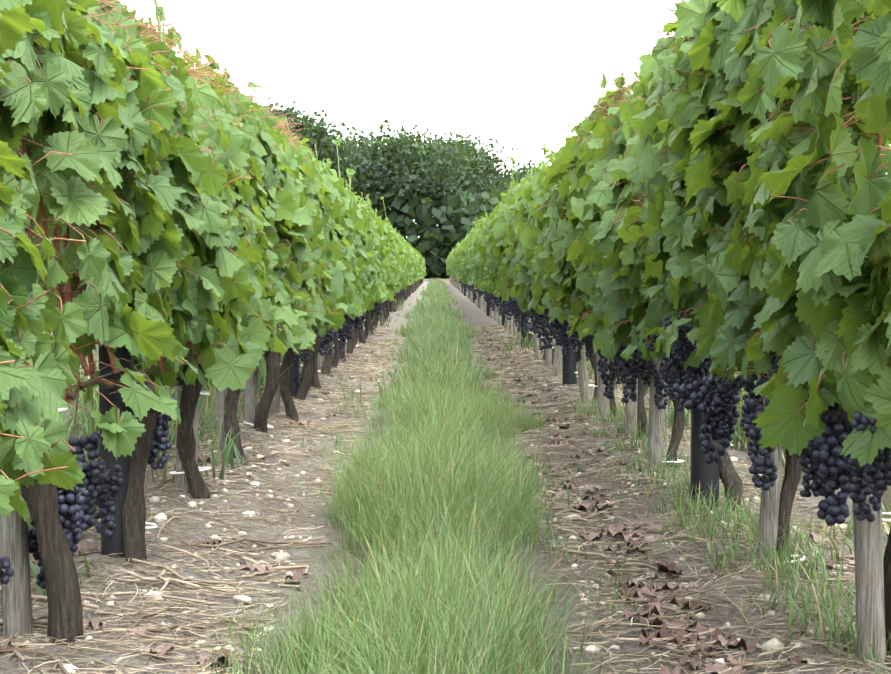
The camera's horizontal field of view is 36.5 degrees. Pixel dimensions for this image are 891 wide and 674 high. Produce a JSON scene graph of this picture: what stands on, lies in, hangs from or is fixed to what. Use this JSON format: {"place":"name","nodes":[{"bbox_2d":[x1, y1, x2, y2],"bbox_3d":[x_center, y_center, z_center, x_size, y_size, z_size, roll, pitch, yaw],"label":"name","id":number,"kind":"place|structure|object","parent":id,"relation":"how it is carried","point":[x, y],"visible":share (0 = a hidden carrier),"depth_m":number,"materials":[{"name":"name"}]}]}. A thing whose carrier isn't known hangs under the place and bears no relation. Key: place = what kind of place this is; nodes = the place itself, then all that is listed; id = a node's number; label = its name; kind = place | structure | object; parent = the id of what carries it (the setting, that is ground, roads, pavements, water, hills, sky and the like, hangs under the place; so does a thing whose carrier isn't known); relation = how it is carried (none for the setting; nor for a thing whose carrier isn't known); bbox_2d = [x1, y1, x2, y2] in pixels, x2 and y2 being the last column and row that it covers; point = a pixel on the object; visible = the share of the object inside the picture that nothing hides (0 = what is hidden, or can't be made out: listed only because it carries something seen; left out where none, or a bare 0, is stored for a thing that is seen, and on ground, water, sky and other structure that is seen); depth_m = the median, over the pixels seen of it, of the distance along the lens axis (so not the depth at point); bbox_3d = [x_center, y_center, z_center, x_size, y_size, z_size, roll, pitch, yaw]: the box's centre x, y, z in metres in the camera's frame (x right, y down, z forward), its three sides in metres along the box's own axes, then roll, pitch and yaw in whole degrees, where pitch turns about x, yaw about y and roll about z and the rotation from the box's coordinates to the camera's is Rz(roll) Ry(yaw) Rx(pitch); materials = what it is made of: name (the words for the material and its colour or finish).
{"place":"outdoors","nodes":[
{"label":"outdoors","id":0,"kind":"place"},
{"bbox_2d":[58,312,390,528],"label":"vine ties","id":1,"kind":"object","parent":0,"point":[176,387],"visible":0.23,"depth_m":4.03,"materials":[{"name":"white plastic"}]},
{"bbox_2d":[413,278,462,312],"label":"grass","id":2,"kind":"structure","parent":0,"point":[436,286],"depth_m":33.97,"materials":[{"name":"green plant"}]},
{"bbox_2d":[0,277,890,673],"bbox_3d":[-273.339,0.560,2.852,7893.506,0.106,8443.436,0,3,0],"label":"ground","id":3,"kind":"structure","parent":0,"point":[474,313],"depth_m":3.30,"materials":[{"name":"soil"}]},
{"bbox_2d":[0,295,396,638],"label":"vine stakes","id":4,"kind":"object","parent":3,"relation":"on","point":[16,589],"depth_m":2.50,"materials":[{"name":"grey wood"}]},
{"bbox_2d":[0,296,410,612],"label":"grass","id":5,"kind":"structure","parent":3,"relation":"on","point":[84,418],"depth_m":5.47,"materials":[{"name":"green plant"}]},
{"bbox_2d":[0,0,426,645],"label":"vine","id":6,"kind":"object","parent":3,"relation":"on","point":[371,256],"depth_m":3.04,"materials":[{"name":"green plant"}]},
{"bbox_2d":[0,0,340,489],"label":"vine leaves","id":7,"kind":"object","parent":6,"relation":"attached to","point":[194,74],"visible":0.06,"depth_m":3.44,"materials":[{"name":"green plant"}]},
{"bbox_2d":[0,283,414,588],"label":"grapes","id":8,"kind":"object","parent":6,"relation":"attached to","point":[80,499],"visible":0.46,"depth_m":2.85,"materials":[{"name":"purple food"}]},
{"bbox_2d":[65,364,185,501],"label":"grape stems","id":9,"kind":"object","parent":8,"relation":"attached to","point":[92,405],"visible":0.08,"depth_m":2.88,"materials":[{"name":"brown plant"}]},
{"bbox_2d":[17,0,399,402],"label":"vine shoots","id":10,"kind":"object","parent":6,"relation":"attached to","point":[91,369],"visible":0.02,"depth_m":3.02,"materials":[{"name":"green plant"}]},
{"bbox_2d":[99,166,403,557],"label":"line posts","id":11,"kind":"object","parent":3,"relation":"on","point":[113,544],"depth_m":3.22,"materials":[{"name":"wood"}]},
{"bbox_2d":[41,140,141,387],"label":"trellis wires","id":12,"kind":"object","parent":11,"relation":"attached to","point":[103,375],"depth_m":2.91,"materials":[{"name":"grey metal"}]},
{"bbox_2d":[262,97,355,170],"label":"tree","id":13,"kind":"object","parent":3,"relation":"on","point":[313,133],"visible":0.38,"depth_m":99.79,"materials":[{"name":"green plant"}]},
{"bbox_2d":[307,119,362,171],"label":"tree","id":14,"kind":"object","parent":3,"relation":"on","point":[344,146],"visible":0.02,"depth_m":105.99,"materials":[{"name":"green plant"}]},
{"bbox_2d":[318,139,366,200],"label":"tree","id":15,"kind":"object","parent":3,"relation":"on","point":[340,149],"depth_m":104.12,"materials":[{"name":"green plant"}]},
{"bbox_2d":[320,109,391,206],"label":"tree","id":16,"kind":"object","parent":3,"relation":"on","point":[363,140],"visible":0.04,"depth_m":113.24,"materials":[{"name":"green plant"}]},
{"bbox_2d":[326,118,491,240],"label":"tree","id":17,"kind":"object","parent":3,"relation":"on","point":[394,164],"visible":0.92,"depth_m":98.15,"materials":[{"name":"green plant"}]},
{"bbox_2d":[168,365,668,673],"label":"grass","id":18,"kind":"structure","parent":3,"relation":"on","point":[419,621],"depth_m":2.88,"materials":[{"name":"green plant"}]},
{"bbox_2d":[0,326,855,673],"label":"fallen dead leaves","id":19,"kind":"object","parent":3,"relation":"on","point":[730,642],"visible":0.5,"depth_m":3.00,"materials":[{"name":"brown plant"}]},
{"bbox_2d":[352,187,506,278],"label":"hedge undergrowth","id":20,"kind":"object","parent":3,"relation":"on","point":[456,225],"visible":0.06,"depth_m":97.93,"materials":[{"name":"green plant"}]},
{"bbox_2d":[338,292,529,410],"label":"grass","id":21,"kind":"structure","parent":3,"relation":"on","point":[430,327],"depth_m":9.32,"materials":[{"name":"green plant"}]},
{"bbox_2d":[0,335,870,673],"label":"soil pebbles","id":22,"kind":"object","parent":3,"relation":"on","point":[764,647],"visible":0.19,"depth_m":3.39,"materials":[{"name":"beige stone"}]},
{"bbox_2d":[0,324,890,673],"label":"straw","id":23,"kind":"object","parent":3,"relation":"on","point":[198,512],"visible":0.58,"depth_m":3.34,"materials":[{"name":"beige plant"}]},
{"bbox_2d":[0,346,890,673],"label":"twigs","id":24,"kind":"object","parent":3,"relation":"on","point":[194,582],"visible":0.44,"depth_m":3.29,"materials":[{"name":"beige wood"}]},
{"bbox_2d":[362,126,530,212],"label":"tree","id":25,"kind":"object","parent":3,"relation":"on","point":[478,170],"visible":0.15,"depth_m":106.73,"materials":[{"name":"green plant"}]},
{"bbox_2d":[229,331,685,673],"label":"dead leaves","id":26,"kind":"object","parent":3,"relation":"on","point":[557,545],"depth_m":4.09,"materials":[{"name":"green plant"}]},
{"bbox_2d":[438,131,510,244],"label":"tree","id":27,"kind":"object","parent":3,"relation":"on","point":[480,159],"depth_m":117.42,"materials":[{"name":"green plant"}]},
{"bbox_2d":[431,129,518,188],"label":"tree","id":28,"kind":"object","parent":3,"relation":"on","point":[495,159],"visible":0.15,"depth_m":127.17,"materials":[{"name":"green plant"}]},
{"bbox_2d":[479,151,536,191],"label":"tree","id":29,"kind":"object","parent":3,"relation":"on","point":[506,171],"depth_m":130.94,"materials":[{"name":"green plant"}]},
{"bbox_2d":[492,160,550,178],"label":"tree","id":30,"kind":"object","parent":3,"relation":"on","point":[526,170],"depth_m":134.01,"materials":[{"name":"green plant"}]},
{"bbox_2d":[459,285,719,511],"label":"line posts","id":31,"kind":"object","parent":3,"relation":"on","point":[704,473],"depth_m":3.94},
{"bbox_2d":[449,276,885,665],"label":"vine stakes","id":32,"kind":"object","parent":3,"relation":"on","point":[869,577],"visible":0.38,"depth_m":3.12,"materials":[{"name":"grey wood"}]},
{"bbox_2d":[445,0,890,655],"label":"vine","id":33,"kind":"object","parent":3,"relation":"on","point":[837,286],"depth_m":2.83,"materials":[{"name":"green plant"}]},
{"bbox_2d":[455,279,890,525],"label":"grapes","id":34,"kind":"object","parent":33,"relation":"attached to","point":[714,400],"visible":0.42,"depth_m":3.22,"materials":[{"name":"purple food"}]},
{"bbox_2d":[543,309,840,422],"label":"grape stems","id":35,"kind":"object","parent":34,"relation":"attached to","point":[839,408],"visible":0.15,"depth_m":3.23,"materials":[{"name":"green plant"}]},
{"bbox_2d":[466,15,882,384],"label":"vine shoots","id":36,"kind":"object","parent":33,"relation":"attached to","point":[879,140],"depth_m":5.51,"materials":[{"name":"green plant"}]},
{"bbox_2d":[534,0,890,412],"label":"vine leaves","id":37,"kind":"object","parent":33,"relation":"attached to","point":[768,40],"visible":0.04,"depth_m":3.14,"materials":[{"name":"green plant"}]},
{"bbox_2d":[467,299,890,574],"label":"grass","id":38,"kind":"structure","parent":3,"relation":"on","point":[739,432],"depth_m":5.33,"materials":[{"name":"green plant"}]},
{"bbox_2d":[556,391,890,673],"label":"grass weeds","id":39,"kind":"object","parent":3,"relation":"on","point":[780,560],"visible":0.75,"depth_m":3.26,"materials":[{"name":"green plant"}]},
{"bbox_2d":[885,140,890,174],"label":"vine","id":40,"kind":"object","parent":3,"relation":"on","point":[888,144],"depth_m":6.26,"materials":[{"name":"green plant"}]},
{"bbox_2d":[119,0,890,249],"label":"sky","id":41,"kind":"structure","parent":0,"point":[509,70],"materials":[{"name":"white"}]},
{"bbox_2d":[484,293,890,562],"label":"vine ties","id":42,"kind":"object","parent":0,"point":[803,557],"visible":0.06,"depth_m":3.22,"materials":[{"name":"white plastic"}]}
]}

